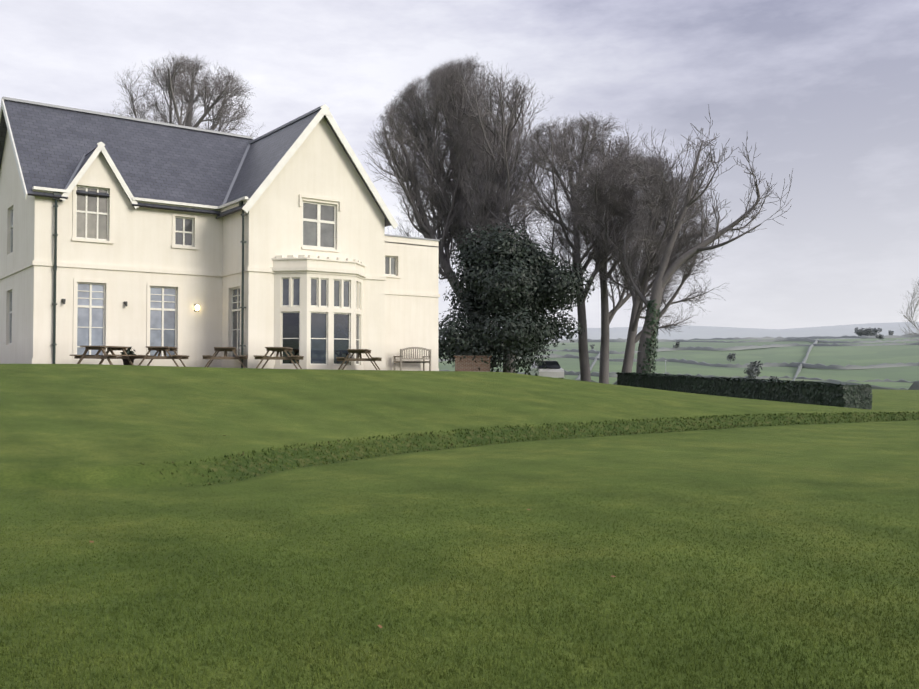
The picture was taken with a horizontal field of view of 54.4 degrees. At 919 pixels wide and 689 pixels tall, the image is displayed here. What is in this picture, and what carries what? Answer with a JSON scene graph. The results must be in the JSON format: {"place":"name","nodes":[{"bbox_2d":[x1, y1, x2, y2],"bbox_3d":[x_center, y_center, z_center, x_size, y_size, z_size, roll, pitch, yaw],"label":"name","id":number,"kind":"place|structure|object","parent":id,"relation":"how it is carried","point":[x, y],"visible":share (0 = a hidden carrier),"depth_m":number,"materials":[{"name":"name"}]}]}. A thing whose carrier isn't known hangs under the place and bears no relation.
{"place":"outdoors","nodes":[
{"label":"outdoors","id":0,"kind":"place"},
{"bbox_2d":[99,52,261,137],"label":"tree","id":1,"kind":"object","parent":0,"point":[179,81],"depth_m":65.80,"materials":[{"name":"grey plant"}]},
{"bbox_2d":[0,322,918,688],"bbox_3d":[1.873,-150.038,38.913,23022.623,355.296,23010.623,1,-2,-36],"label":"ground","id":2,"kind":"structure","parent":0,"point":[120,414],"depth_m":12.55,"materials":[{"name":"green plant"}]},
{"bbox_2d":[70,346,135,364],"bbox_3d":[-11.889,0.439,30.004,1.520,0.763,1.750,0,-1,11],"label":"picnic table","id":3,"kind":"object","parent":2,"relation":"on","point":[107,356],"visible":0.92,"depth_m":29.49,"materials":[{"name":"brown wood"}]},
{"bbox_2d":[122,359,133,364],"bbox_3d":[-11.468,0.651,30.929,0.420,0.360,0.409,1,-2,-36],"label":"planter","id":4,"kind":"object","parent":2,"relation":"on","point":[125,361],"visible":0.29,"depth_m":30.78,"materials":[{"name":"black plastic"}]},
{"bbox_2d":[120,347,135,354],"bbox_3d":[-11.446,0.270,30.941,0.536,0.412,0.588,1,-2,-36],"label":"planter shrub","id":5,"kind":"object","parent":4,"relation":"in","point":[129,352],"visible":0.46,"depth_m":30.88,"materials":[{"name":"plant"}]},
{"bbox_2d":[134,346,188,366],"bbox_3d":[-10.358,0.467,31.129,1.520,0.763,1.750,0,-1,-6],"label":"picnic table","id":6,"kind":"object","parent":2,"relation":"on","point":[159,349],"visible":0.9,"depth_m":30.55,"materials":[{"name":"brown wood"}]},
{"bbox_2d":[0,116,438,367],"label":"house walls","id":7,"kind":"structure","parent":2,"relation":"on","point":[319,164],"depth_m":33.56,"materials":[{"name":"beige paint"}]},
{"bbox_2d":[62,299,198,311],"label":"wall fittings","id":8,"kind":"object","parent":7,"relation":"attached to","point":[64,301],"depth_m":32.25,"materials":[{"name":"black metal"}]},
{"bbox_2d":[52,192,245,367],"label":"drainpipes","id":9,"kind":"object","parent":7,"relation":"attached to","point":[54,303],"visible":0.83,"depth_m":30.88,"materials":[{"name":"black metal"}]},
{"bbox_2d":[0,100,390,226],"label":"house roof","id":10,"kind":"structure","parent":7,"relation":"on","point":[53,146],"depth_m":34.80,"materials":[{"name":"grey tile"}]},
{"bbox_2d":[0,98,397,228],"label":"bargeboards","id":11,"kind":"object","parent":10,"relation":"attached to","point":[283,161],"depth_m":32.99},
{"bbox_2d":[2,97,439,240],"bbox_3d":[-8.965,-6.118,37.091,17.270,6.560,10.310,1,-2,-36],"label":"roof ridge flashing","id":12,"kind":"object","parent":10,"relation":"on","point":[161,123],"visible":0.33,"depth_m":36.78,"materials":[{"name":"grey metal"}]},
{"bbox_2d":[9,185,396,364],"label":"window frames","id":13,"kind":"structure","parent":7,"relation":"in","point":[163,309],"depth_m":33.41,"materials":[{"name":"white wood"}]},
{"bbox_2d":[10,187,394,363],"bbox_3d":[-9.359,-2.322,34.594,15.331,6.343,5.169,0,-2,-18],"label":"window glass","id":14,"kind":"object","parent":13,"relation":"in","point":[318,330],"visible":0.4,"depth_m":33.21,"materials":[{"name":"grey glass"}]},
{"bbox_2d":[0,182,439,370],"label":"house dressings","id":15,"kind":"structure","parent":7,"relation":"attached to","point":[304,268],"depth_m":33.07,"materials":[{"name":"beige paint"}]},
{"bbox_2d":[202,347,246,367],"bbox_3d":[-8.397,0.490,32.073,1.520,0.763,1.750,0,-1,-12],"label":"picnic table","id":16,"kind":"object","parent":2,"relation":"on","point":[225,350],"visible":0.92,"depth_m":31.49,"materials":[{"name":"brown wood"}]},
{"bbox_2d":[254,347,303,368],"bbox_3d":[-6.305,0.485,31.253,1.520,0.763,1.750,0,-1,-4],"label":"picnic table","id":17,"kind":"object","parent":2,"relation":"on","point":[291,357],"visible":0.98,"depth_m":30.68,"materials":[{"name":"brown wood"}]},
{"bbox_2d":[336,349,381,369],"bbox_3d":[-3.688,0.568,32.926,1.520,0.763,1.750,0,-1,-1],"label":"picnic table","id":18,"kind":"object","parent":2,"relation":"on","point":[359,352],"visible":0.96,"depth_m":32.34,"materials":[{"name":"brown wood"}]},
{"bbox_2d":[393,347,430,370],"bbox_3d":[-2.064,0.636,39.159,1.610,1.050,0.580,1,-2,-36],"label":"garden bench","id":19,"kind":"object","parent":2,"relation":"on","point":[423,358],"visible":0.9,"depth_m":39.01,"materials":[{"name":"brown wood"}]},
{"bbox_2d":[361,55,561,324],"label":"tall bare tree","id":20,"kind":"object","parent":2,"relation":"on","point":[434,79],"depth_m":62.49,"materials":[{"name":"plant"}]},
{"bbox_2d":[454,356,491,371],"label":"brick garden wall","id":21,"kind":"structure","parent":2,"relation":"on","point":[467,363],"depth_m":51.02,"materials":[{"name":"brown brick"}]},
{"bbox_2d":[438,222,595,374],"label":"evergreen tree","id":22,"kind":"object","parent":2,"relation":"on","point":[497,269],"depth_m":52.92,"materials":[{"name":"green plant"}]},
{"bbox_2d":[527,368,563,377],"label":"white car","id":23,"kind":"object","parent":2,"relation":"on","point":[553,372],"visible":0.65,"depth_m":59.07,"materials":[{"name":"white paint"}]},
{"bbox_2d":[531,361,560,367],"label":"car windows","id":24,"kind":"structure","parent":23,"relation":"attached to","point":[551,364],"depth_m":59.84,"materials":[{"name":"black glass"}]},
{"bbox_2d":[472,110,692,381],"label":"bare tree","id":25,"kind":"object","parent":2,"relation":"on","point":[568,148],"depth_m":58.57,"materials":[{"name":"grey plant"}]},
{"bbox_2d":[548,132,685,383],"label":"bare tree","id":26,"kind":"object","parent":2,"relation":"on","point":[587,173],"depth_m":57.80,"materials":[{"name":"grey plant"}]},
{"bbox_2d":[582,151,729,372],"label":"bare tree","id":27,"kind":"object","parent":2,"relation":"on","point":[656,172],"depth_m":55.52,"materials":[{"name":"plant"}]},
{"bbox_2d":[438,327,918,389],"bbox_3d":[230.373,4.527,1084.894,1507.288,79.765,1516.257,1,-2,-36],"label":"fields","id":28,"kind":"structure","parent":2,"relation":"on","point":[752,370],"depth_m":934.67,"materials":[{"name":"green plant"}]},
{"bbox_2d":[591,104,792,373],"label":"leaning tree","id":29,"kind":"object","parent":2,"relation":"on","point":[660,282],"depth_m":53.68,"materials":[{"name":"grey plant"}]},
{"bbox_2d":[637,299,661,372],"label":"ivy","id":30,"kind":"object","parent":29,"relation":"attached to","point":[652,353],"visible":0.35,"depth_m":53.62,"materials":[{"name":"green plant"}]},
{"bbox_2d":[616,372,872,409],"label":"clipped hedge","id":31,"kind":"object","parent":2,"relation":"on","point":[843,394],"visible":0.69,"depth_m":40.97,"materials":[{"name":"green plant"}]},
{"bbox_2d":[899,278,918,344],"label":"tree","id":32,"kind":"object","parent":2,"relation":"on","point":[912,333],"depth_m":38.59,"materials":[{"name":"plant"}]},
{"bbox_2d":[0,0,918,328],"label":"sky","id":33,"kind":"structure","parent":0,"point":[826,92],"materials":[{"name":"grey"}]}
]}

